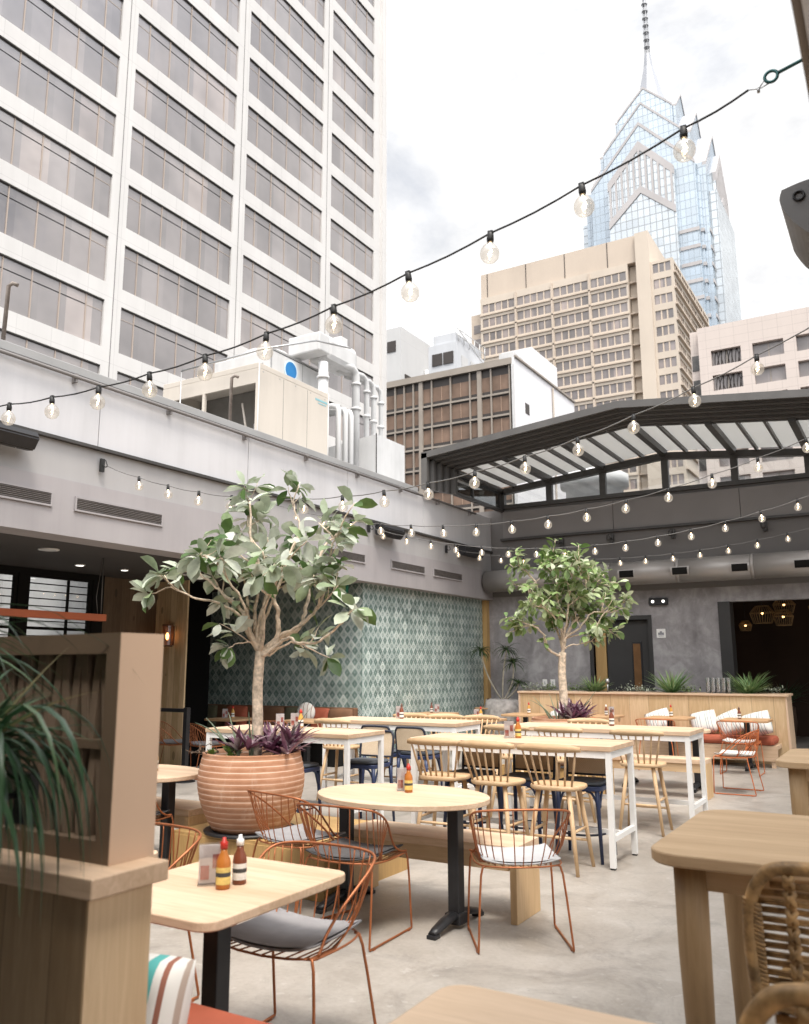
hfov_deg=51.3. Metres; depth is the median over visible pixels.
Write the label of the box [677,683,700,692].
plant
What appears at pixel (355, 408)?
vent pipe
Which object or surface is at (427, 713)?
banquette table
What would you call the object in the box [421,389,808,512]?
retractable roof
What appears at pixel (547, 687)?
plant
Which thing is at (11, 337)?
window
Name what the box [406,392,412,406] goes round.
window
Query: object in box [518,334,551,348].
window
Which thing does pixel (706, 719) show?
pillow
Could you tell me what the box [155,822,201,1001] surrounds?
wire chair
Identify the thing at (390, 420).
window
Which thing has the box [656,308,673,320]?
window
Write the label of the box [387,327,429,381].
service tower
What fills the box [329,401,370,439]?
window
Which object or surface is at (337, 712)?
pillow
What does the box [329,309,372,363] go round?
window
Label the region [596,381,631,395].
window
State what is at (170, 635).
wall lamp
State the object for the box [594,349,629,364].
window
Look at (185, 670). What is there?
timber pillar
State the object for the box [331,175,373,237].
window
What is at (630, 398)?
window
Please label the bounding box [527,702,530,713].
sauce bottle
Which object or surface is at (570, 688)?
plant
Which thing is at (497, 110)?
sky
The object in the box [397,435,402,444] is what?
window
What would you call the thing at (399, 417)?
window
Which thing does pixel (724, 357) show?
window
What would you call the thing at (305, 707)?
round pillow
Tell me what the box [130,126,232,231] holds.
window
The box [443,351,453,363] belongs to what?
window
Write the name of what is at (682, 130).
string light
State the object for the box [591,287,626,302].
window
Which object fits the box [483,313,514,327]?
window
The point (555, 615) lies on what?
fig tree
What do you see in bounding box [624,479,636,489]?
window
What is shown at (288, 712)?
pillow
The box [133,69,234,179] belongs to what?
window
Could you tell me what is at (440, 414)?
window
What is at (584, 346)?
window
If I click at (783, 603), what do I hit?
woven lantern
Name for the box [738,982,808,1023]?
rattan chair
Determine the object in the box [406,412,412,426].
window
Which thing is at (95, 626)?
window wall
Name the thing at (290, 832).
wire chair
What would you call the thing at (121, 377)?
window
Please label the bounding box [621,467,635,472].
window
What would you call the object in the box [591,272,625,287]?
window
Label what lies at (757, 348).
window
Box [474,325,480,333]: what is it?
window
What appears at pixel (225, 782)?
terracotta pot
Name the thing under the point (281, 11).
window
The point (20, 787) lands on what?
strap plant
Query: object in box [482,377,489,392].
window
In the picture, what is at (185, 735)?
queue post
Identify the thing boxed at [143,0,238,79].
window
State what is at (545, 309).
window
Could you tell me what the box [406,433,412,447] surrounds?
window
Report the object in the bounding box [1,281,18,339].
roof post
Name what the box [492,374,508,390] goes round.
window
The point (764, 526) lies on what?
wall bracket
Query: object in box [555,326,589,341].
window
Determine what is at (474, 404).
window
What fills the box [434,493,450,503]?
window
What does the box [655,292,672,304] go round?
window
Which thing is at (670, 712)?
sauce bottle
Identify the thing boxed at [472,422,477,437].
window
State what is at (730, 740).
wire chair
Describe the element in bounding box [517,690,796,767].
banquette
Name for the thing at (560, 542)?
wall bracket
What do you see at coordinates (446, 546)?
string light
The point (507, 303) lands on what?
window
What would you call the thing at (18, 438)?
wall speaker
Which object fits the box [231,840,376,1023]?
wire chair
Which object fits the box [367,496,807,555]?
string light
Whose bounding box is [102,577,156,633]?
recess end wall
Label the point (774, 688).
plant
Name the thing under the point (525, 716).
banquette table
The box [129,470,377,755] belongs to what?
fig tree
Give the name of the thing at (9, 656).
strap plant
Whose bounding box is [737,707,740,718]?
sauce bottle
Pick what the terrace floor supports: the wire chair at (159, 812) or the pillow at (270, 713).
the wire chair at (159, 812)
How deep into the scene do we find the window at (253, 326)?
60.05 m
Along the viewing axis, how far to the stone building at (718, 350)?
126.13 m
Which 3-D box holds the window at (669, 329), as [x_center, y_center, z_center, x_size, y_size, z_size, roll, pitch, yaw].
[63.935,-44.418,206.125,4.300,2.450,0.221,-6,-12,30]
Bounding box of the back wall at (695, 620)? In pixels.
[477,478,808,699]
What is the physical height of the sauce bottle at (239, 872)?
0.178 m
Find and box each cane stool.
[296,744,321,814]
[343,729,394,821]
[361,725,406,783]
[395,726,442,812]
[443,751,503,830]
[499,754,559,845]
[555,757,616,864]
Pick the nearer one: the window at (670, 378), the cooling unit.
the cooling unit
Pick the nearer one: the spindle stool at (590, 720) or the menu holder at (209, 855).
the menu holder at (209, 855)
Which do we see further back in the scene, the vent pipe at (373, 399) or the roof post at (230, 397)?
the vent pipe at (373, 399)
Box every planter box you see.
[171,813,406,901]
[502,762,614,799]
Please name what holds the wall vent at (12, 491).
attached to the courtyard wall at (136, 431)
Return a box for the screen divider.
[0,633,168,1023]
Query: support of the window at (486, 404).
in the brown building at (504, 392)
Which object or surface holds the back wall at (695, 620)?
on the terrace floor
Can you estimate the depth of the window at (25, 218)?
45.48 m
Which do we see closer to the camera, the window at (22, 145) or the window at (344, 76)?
the window at (22, 145)
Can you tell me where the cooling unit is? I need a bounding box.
[163,362,328,454]
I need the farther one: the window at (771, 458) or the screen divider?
the window at (771, 458)
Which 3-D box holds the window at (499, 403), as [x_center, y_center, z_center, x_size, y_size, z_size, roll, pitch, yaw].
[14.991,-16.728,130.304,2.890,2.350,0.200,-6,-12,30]
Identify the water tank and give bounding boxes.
[560,467,628,497]
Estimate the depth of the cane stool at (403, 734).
9.23 m
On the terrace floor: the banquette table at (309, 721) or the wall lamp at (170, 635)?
the banquette table at (309, 721)
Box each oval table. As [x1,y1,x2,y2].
[157,764,198,866]
[315,783,489,940]
[622,726,710,792]
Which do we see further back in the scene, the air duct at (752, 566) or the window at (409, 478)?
the window at (409, 478)
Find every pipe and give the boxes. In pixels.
[316,356,360,465]
[317,361,328,393]
[329,403,340,459]
[329,406,347,461]
[329,409,353,463]
[336,370,376,434]
[344,375,383,436]
[347,372,370,436]
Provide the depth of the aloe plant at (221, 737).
6.38 m
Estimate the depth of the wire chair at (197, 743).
11.98 m
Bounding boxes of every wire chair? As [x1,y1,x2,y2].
[155,802,173,868]
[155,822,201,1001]
[159,721,190,766]
[189,723,224,779]
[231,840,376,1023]
[247,790,352,918]
[295,803,412,951]
[467,809,574,953]
[635,718,678,769]
[713,729,763,796]
[716,720,764,775]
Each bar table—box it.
[205,724,384,819]
[322,716,480,788]
[410,733,637,870]
[506,722,707,818]
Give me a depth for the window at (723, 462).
126.37 m
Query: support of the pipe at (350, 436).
on the flat roof
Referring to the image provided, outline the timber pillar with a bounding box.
[155,580,211,766]
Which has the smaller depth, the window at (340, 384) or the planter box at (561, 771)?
the planter box at (561, 771)
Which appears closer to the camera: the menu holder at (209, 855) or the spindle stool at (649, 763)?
the menu holder at (209, 855)
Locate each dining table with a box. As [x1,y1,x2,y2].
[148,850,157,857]
[151,855,344,1011]
[389,985,653,1023]
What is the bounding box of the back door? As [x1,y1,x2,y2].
[595,620,650,691]
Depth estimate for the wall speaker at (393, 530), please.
14.26 m
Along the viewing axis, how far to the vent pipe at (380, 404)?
18.75 m
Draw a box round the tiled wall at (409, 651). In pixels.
[208,583,490,758]
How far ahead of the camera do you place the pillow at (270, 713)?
14.26 m
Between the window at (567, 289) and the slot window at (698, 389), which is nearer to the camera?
the slot window at (698, 389)
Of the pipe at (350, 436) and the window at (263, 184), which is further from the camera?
the window at (263, 184)
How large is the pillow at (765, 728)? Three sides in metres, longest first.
0.460 x 0.380 x 0.220 m
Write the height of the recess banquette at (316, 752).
0.880 m
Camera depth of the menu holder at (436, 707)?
14.92 m
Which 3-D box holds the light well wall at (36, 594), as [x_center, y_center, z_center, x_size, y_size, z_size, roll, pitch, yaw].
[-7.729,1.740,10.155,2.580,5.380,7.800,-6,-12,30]
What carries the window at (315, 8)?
in the office building at (183, 181)
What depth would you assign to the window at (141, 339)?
51.65 m
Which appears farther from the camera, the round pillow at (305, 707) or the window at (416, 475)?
the window at (416, 475)
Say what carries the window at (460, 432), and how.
in the brown building at (504, 392)
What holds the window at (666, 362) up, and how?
in the tan building at (611, 321)
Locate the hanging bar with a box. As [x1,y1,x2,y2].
[0,558,105,620]
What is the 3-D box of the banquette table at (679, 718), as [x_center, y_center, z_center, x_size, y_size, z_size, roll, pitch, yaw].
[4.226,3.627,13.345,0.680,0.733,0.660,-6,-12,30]
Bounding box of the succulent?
[186,742,243,755]
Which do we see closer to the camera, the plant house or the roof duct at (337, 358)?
the roof duct at (337, 358)
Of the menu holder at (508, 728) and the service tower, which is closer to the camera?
the menu holder at (508, 728)
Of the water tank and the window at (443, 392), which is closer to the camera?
the water tank
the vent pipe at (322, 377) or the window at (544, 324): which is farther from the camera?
the window at (544, 324)
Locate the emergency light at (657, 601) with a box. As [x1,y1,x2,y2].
[649,597,667,605]
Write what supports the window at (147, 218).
in the office building at (183, 181)
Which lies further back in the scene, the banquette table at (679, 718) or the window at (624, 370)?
the window at (624, 370)
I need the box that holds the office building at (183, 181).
[0,0,386,446]
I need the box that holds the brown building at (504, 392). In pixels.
[387,347,575,512]
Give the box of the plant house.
[428,328,485,373]
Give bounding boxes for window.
[0,0,119,96]
[0,35,115,155]
[0,106,111,217]
[0,179,107,280]
[0,253,103,345]
[0,328,99,372]
[0,571,18,635]
[24,573,92,635]
[70,0,123,38]
[117,371,163,396]
[119,307,227,378]
[122,245,228,338]
[126,185,230,284]
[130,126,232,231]
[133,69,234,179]
[137,14,236,129]
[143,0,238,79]
[204,0,239,31]
[240,307,317,368]
[242,255,319,331]
[244,204,320,287]
[246,154,321,241]
[247,105,322,196]
[249,58,322,153]
[250,11,323,109]
[255,0,324,68]
[298,0,324,27]
[328,369,372,406]
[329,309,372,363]
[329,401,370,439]
[330,219,373,279]
[330,262,372,320]
[331,133,373,197]
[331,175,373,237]
[332,91,373,157]
[333,11,373,80]
[333,50,373,118]
[335,0,373,42]
[387,396,393,409]
[387,416,393,429]
[397,394,402,407]
[397,414,402,428]
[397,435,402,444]
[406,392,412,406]
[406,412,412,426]
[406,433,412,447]
[406,454,412,468]
[406,475,412,485]
[415,391,418,404]
[415,411,418,425]
[415,432,418,446]
[415,453,418,466]
[415,474,418,487]
[423,389,430,403]
[424,409,430,423]
[424,430,430,444]
[432,353,441,366]
[433,385,449,401]
[433,406,449,422]
[433,427,449,443]
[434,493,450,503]
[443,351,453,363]
[452,381,468,397]
[452,402,468,418]
[452,424,469,440]
[453,496,470,504]
[471,380,476,394]
[472,401,476,415]
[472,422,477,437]
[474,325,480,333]
[475,339,480,347]
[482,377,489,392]
[482,399,490,413]
[483,298,513,313]
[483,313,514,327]
[483,327,514,341]
[483,420,490,435]
[485,342,514,355]
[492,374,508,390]
[493,395,508,412]
[493,417,509,432]
[500,486,511,499]
[517,290,549,305]
[518,304,550,319]
[518,319,551,334]
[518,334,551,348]
[538,349,552,358]
[553,281,587,296]
[554,296,587,311]
[554,311,588,326]
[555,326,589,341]
[556,341,589,356]
[556,357,590,371]
[557,372,591,386]
[561,388,592,399]
[574,403,592,411]
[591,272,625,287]
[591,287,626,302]
[592,302,627,318]
[593,318,627,333]
[593,333,628,348]
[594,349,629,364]
[595,365,630,379]
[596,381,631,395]
[596,397,631,405]
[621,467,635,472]
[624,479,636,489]
[653,261,670,273]
[654,277,671,288]
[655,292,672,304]
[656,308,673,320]
[657,324,674,336]
[658,340,675,352]
[659,357,676,368]
[660,373,677,384]
[661,389,678,397]
[668,460,682,467]
[669,474,683,484]
[681,376,687,387]
[692,356,699,371]
[694,380,701,395]
[699,459,706,470]
[712,347,741,365]
[714,372,742,390]
[719,449,749,466]
[721,475,750,481]
[753,339,783,357]
[755,365,786,383]
[761,447,793,461]
[763,470,794,476]
[796,335,808,350]
[799,361,808,376]
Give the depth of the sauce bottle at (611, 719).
8.88 m
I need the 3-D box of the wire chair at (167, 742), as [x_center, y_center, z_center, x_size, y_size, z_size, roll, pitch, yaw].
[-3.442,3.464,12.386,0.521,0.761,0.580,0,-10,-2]
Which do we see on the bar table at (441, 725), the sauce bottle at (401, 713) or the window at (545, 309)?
the sauce bottle at (401, 713)
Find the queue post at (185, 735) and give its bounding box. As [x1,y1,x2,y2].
[160,707,194,782]
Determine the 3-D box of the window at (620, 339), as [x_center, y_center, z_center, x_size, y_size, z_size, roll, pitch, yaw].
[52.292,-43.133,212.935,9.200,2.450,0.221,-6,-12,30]
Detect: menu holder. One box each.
[198,844,220,883]
[222,709,227,717]
[276,714,283,727]
[291,713,298,726]
[396,706,400,717]
[397,768,406,789]
[435,704,438,711]
[504,721,513,736]
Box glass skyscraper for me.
[583,0,740,325]
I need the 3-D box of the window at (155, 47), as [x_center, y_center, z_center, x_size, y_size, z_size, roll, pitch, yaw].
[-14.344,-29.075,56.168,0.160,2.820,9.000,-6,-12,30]
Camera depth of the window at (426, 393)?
137.56 m
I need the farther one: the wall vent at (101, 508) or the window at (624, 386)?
the window at (624, 386)
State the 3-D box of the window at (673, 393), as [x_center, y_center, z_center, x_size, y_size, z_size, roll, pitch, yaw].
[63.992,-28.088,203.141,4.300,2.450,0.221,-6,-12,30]
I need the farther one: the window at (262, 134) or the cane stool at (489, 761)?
the window at (262, 134)
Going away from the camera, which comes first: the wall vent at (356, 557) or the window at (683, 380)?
the wall vent at (356, 557)
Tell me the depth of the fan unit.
16.91 m
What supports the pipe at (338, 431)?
on the flat roof
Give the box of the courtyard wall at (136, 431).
[0,339,492,600]
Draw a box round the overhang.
[791,0,808,96]
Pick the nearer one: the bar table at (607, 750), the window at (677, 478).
the bar table at (607, 750)
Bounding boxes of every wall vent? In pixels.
[0,481,52,506]
[74,496,162,526]
[324,548,365,563]
[391,559,425,574]
[433,568,462,581]
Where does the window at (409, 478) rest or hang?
in the brown building at (504, 392)
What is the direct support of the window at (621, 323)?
in the tan building at (611, 321)
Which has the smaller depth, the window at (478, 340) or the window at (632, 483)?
the window at (632, 483)
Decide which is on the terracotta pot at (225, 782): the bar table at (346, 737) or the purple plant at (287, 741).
the purple plant at (287, 741)
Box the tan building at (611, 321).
[471,230,708,491]
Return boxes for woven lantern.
[739,602,751,630]
[749,602,774,623]
[772,600,795,613]
[772,605,793,625]
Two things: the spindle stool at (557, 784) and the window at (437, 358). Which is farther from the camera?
the window at (437, 358)
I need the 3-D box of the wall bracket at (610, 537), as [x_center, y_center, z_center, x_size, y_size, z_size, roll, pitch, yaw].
[4.086,0.518,16.737,0.090,0.170,0.294,-6,-12,30]
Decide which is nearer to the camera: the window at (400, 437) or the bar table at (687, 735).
the bar table at (687, 735)
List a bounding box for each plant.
[0,603,141,744]
[0,639,112,922]
[197,709,309,755]
[210,720,321,754]
[519,682,552,689]
[530,692,594,718]
[539,681,557,690]
[546,697,599,718]
[567,682,587,690]
[575,675,610,691]
[612,683,657,691]
[644,667,699,692]
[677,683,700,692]
[716,671,773,693]
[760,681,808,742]
[764,684,784,692]
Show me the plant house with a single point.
(454, 350)
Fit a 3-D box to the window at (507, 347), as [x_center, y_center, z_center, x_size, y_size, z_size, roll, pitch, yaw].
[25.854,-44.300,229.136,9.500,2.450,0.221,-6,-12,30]
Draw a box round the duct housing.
[328,433,404,482]
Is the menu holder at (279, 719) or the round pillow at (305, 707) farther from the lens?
the round pillow at (305, 707)
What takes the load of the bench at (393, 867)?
on the terrace floor
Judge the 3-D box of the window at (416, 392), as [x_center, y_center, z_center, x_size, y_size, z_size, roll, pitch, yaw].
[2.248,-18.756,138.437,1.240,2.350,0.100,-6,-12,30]
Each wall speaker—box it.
[0,423,39,450]
[375,524,404,539]
[458,546,484,558]
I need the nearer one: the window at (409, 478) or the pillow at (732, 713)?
the pillow at (732, 713)
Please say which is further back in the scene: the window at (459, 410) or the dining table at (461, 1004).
the window at (459, 410)
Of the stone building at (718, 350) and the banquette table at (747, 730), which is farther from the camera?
the stone building at (718, 350)
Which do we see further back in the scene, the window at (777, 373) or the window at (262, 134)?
the window at (777, 373)
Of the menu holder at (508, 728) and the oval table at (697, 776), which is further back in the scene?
the oval table at (697, 776)
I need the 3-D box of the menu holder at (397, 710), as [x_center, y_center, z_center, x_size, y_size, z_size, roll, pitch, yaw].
[-0.061,2.446,10.297,0.090,0.150,0.060,0,-10,-4]
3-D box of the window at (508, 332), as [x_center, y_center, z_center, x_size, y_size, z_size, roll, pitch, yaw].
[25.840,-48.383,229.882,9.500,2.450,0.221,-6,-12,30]
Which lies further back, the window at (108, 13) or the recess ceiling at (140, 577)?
the window at (108, 13)
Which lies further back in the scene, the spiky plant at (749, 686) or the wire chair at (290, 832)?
the spiky plant at (749, 686)
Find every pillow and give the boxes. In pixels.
[146,953,195,1023]
[207,705,217,727]
[225,705,247,725]
[263,706,283,724]
[284,707,303,726]
[296,702,314,717]
[311,708,329,726]
[328,708,352,728]
[644,707,668,725]
[690,710,718,733]
[716,708,743,734]
[741,710,772,735]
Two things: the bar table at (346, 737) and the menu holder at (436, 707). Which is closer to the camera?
the bar table at (346, 737)
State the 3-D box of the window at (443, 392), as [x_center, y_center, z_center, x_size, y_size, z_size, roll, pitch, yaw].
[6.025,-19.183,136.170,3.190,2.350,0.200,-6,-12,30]
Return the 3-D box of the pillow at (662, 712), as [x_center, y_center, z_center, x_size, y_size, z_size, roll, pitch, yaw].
[4.248,3.495,14.065,0.420,0.380,0.220,-25,-37,21]
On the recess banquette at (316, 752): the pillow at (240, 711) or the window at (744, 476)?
the pillow at (240, 711)
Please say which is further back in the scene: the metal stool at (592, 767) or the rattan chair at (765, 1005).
the metal stool at (592, 767)
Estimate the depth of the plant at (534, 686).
15.75 m
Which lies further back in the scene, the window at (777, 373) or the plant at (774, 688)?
the window at (777, 373)
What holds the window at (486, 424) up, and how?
in the brown building at (504, 392)
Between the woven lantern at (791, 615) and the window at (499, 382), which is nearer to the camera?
the woven lantern at (791, 615)
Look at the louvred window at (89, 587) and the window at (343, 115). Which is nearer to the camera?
the louvred window at (89, 587)
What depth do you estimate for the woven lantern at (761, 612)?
17.03 m
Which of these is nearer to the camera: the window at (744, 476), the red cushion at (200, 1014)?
the red cushion at (200, 1014)
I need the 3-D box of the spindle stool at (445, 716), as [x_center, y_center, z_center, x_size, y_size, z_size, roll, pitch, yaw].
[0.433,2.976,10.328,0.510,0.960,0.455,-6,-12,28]
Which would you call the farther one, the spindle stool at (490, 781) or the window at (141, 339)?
the window at (141, 339)
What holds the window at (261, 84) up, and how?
in the office building at (183, 181)
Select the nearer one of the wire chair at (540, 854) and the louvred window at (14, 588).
the wire chair at (540, 854)
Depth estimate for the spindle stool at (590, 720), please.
9.59 m
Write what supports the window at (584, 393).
in the tan building at (611, 321)
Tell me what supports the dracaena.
on the corner pot at (498, 707)
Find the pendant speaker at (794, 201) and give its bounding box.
[779,179,808,268]
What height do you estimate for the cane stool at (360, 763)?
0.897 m
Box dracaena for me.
[467,642,529,698]
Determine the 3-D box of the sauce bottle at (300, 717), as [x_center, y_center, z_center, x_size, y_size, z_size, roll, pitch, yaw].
[-1.078,2.147,8.755,0.058,0.191,0.057,-2,-10,8]
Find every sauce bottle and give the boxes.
[215,837,230,889]
[231,706,234,717]
[232,834,246,884]
[298,709,303,727]
[399,703,403,718]
[404,763,412,792]
[515,717,520,737]
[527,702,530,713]
[609,708,613,725]
[669,705,672,716]
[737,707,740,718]
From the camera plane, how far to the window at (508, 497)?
127.31 m
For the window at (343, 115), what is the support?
in the office building at (183, 181)
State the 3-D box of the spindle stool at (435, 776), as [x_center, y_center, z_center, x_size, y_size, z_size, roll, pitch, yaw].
[0.330,2.400,7.173,0.510,0.960,0.455,-6,-12,27]
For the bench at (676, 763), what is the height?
0.450 m
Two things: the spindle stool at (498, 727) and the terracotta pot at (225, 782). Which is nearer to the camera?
the terracotta pot at (225, 782)
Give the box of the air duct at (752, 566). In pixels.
[482,550,808,592]
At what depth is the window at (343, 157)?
73.13 m
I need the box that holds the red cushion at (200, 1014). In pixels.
[187,1002,269,1023]
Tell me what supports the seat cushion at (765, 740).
on the banquette at (632, 706)
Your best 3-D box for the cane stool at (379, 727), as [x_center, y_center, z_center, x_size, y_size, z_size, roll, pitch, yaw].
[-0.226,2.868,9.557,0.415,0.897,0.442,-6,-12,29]
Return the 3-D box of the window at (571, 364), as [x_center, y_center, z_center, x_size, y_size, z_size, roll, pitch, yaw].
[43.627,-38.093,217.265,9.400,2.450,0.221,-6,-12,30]
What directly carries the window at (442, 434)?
in the brown building at (504, 392)
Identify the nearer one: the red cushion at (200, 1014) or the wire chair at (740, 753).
the red cushion at (200, 1014)
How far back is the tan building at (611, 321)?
215.00 m
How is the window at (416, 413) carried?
in the brown building at (504, 392)
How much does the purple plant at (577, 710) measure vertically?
0.285 m
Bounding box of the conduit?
[180,340,350,402]
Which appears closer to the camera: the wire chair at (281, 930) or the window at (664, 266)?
the wire chair at (281, 930)
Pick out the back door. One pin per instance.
(628, 660)
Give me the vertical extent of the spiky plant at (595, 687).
0.341 m
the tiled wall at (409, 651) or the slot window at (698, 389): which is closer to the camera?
the tiled wall at (409, 651)
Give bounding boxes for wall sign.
[656,629,665,637]
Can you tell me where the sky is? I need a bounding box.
[387,0,808,346]
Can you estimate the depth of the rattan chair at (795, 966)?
2.31 m
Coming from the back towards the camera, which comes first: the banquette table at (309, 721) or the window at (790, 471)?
the window at (790, 471)
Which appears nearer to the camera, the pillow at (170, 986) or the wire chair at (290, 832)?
the pillow at (170, 986)
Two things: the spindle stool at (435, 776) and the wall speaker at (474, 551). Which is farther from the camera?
the wall speaker at (474, 551)
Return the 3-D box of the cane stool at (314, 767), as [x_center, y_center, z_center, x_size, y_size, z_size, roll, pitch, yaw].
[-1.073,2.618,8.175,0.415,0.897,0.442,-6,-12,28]
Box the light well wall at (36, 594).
[0,574,87,636]
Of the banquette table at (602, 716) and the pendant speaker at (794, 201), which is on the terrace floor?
the banquette table at (602, 716)
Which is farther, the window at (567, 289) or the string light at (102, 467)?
the window at (567, 289)
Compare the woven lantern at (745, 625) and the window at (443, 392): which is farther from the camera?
the window at (443, 392)
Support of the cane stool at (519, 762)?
on the terrace floor
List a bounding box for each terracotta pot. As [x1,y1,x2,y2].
[197,747,304,839]
[531,716,592,767]
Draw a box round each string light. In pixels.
[0,89,748,420]
[99,327,808,509]
[259,437,808,534]
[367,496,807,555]
[445,528,808,564]
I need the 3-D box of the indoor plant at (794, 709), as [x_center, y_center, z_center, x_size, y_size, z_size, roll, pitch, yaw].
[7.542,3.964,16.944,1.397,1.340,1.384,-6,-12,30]
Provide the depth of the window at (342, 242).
71.73 m
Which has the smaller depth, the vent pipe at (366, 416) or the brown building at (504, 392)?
the vent pipe at (366, 416)
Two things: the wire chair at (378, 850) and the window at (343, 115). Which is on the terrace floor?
the wire chair at (378, 850)
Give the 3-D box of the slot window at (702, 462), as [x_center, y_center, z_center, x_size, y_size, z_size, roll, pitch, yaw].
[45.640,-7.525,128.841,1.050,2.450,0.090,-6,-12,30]
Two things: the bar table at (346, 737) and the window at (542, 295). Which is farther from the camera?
the window at (542, 295)
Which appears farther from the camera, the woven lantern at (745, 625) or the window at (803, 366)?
the window at (803, 366)
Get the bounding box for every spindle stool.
[314,718,359,800]
[384,712,426,780]
[407,737,473,826]
[418,713,463,780]
[457,714,499,797]
[458,740,529,835]
[483,724,541,819]
[517,743,595,876]
[534,726,596,825]
[561,718,608,808]
[609,729,673,836]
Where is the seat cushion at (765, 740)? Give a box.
[623,733,778,745]
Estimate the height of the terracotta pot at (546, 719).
0.579 m
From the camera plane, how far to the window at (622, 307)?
214.49 m
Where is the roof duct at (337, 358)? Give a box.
[288,331,356,375]
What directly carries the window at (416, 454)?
in the brown building at (504, 392)
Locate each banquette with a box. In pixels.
[208,704,357,766]
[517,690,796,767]
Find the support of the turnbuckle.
attached to the overhang
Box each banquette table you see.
[204,717,251,742]
[284,718,318,765]
[418,712,458,750]
[454,718,506,768]
[501,713,549,735]
[590,714,624,738]
[644,716,695,755]
[720,718,772,770]
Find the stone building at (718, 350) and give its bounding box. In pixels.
[689,307,808,483]
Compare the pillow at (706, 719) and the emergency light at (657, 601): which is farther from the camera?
the emergency light at (657, 601)
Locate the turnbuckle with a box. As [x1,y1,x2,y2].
[748,59,801,92]
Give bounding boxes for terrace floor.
[149,736,808,1023]
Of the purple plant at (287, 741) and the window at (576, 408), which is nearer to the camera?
the purple plant at (287, 741)
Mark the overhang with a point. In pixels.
(800, 8)
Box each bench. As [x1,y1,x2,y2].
[155,797,207,828]
[354,819,540,925]
[612,754,713,799]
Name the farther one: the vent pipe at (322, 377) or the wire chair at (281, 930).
the vent pipe at (322, 377)
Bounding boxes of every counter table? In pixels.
[651,810,808,1023]
[776,749,808,815]
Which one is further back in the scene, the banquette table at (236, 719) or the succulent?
the banquette table at (236, 719)
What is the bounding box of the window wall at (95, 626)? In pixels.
[0,564,104,635]
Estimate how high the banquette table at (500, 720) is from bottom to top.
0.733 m
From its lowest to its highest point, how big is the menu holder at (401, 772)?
0.150 m
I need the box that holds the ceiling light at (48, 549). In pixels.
[38,548,59,551]
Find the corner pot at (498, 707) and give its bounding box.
[484,698,518,734]
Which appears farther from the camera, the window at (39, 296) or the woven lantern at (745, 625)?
the window at (39, 296)
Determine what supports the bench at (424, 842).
on the terrace floor
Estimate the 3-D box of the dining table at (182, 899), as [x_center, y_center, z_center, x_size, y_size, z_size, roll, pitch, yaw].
[-0.709,1.782,3.158,0.670,0.733,0.820,-6,-12,30]
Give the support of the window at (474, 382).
in the brown building at (504, 392)
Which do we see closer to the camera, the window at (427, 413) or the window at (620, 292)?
the window at (427, 413)
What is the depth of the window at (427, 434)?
136.27 m
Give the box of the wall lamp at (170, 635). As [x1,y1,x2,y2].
[162,624,174,646]
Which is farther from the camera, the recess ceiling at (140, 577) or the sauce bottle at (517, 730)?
the recess ceiling at (140, 577)
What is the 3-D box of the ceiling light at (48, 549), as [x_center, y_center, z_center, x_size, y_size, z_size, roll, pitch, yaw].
[-4.197,0.447,9.931,0.240,0.018,0.240,-6,-12,30]
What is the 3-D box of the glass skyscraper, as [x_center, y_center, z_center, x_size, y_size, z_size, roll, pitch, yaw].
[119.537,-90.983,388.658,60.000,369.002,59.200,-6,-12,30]
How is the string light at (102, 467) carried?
hanging from the courtyard wall at (136, 431)
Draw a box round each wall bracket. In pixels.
[556,538,563,546]
[606,534,613,542]
[668,529,675,538]
[760,522,767,530]
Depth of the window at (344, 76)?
74.51 m
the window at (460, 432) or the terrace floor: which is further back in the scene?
the window at (460, 432)
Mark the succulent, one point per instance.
(227, 748)
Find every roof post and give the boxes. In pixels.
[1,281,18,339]
[228,374,238,420]
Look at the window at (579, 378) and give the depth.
216.51 m
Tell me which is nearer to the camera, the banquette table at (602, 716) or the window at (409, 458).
the banquette table at (602, 716)
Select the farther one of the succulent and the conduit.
the conduit
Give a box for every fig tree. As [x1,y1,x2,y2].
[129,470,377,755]
[499,537,638,718]
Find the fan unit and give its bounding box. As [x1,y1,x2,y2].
[214,347,317,388]
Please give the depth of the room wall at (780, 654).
18.94 m
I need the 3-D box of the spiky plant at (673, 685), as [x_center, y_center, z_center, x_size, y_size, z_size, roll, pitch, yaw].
[4.592,2.913,14.550,0.983,0.489,0.912,-3,-11,16]
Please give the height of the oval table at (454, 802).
0.733 m
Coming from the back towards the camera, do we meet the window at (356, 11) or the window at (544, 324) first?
the window at (544, 324)
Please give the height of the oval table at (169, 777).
0.733 m
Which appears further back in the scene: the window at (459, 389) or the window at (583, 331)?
the window at (583, 331)
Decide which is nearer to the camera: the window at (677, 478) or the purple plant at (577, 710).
the purple plant at (577, 710)
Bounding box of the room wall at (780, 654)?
[596,599,808,736]
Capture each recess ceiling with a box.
[0,533,180,576]
[108,571,352,591]
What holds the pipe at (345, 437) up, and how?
on the flat roof
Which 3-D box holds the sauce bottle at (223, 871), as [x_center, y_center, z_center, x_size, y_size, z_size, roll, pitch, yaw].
[-0.680,1.319,3.165,0.055,0.182,0.054,-2,-10,8]
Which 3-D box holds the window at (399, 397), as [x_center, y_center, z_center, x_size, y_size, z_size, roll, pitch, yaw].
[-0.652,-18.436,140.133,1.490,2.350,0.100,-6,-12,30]
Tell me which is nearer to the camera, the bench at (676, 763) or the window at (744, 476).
the bench at (676, 763)
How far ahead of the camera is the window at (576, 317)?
219.49 m
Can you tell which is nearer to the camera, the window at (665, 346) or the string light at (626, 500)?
the string light at (626, 500)

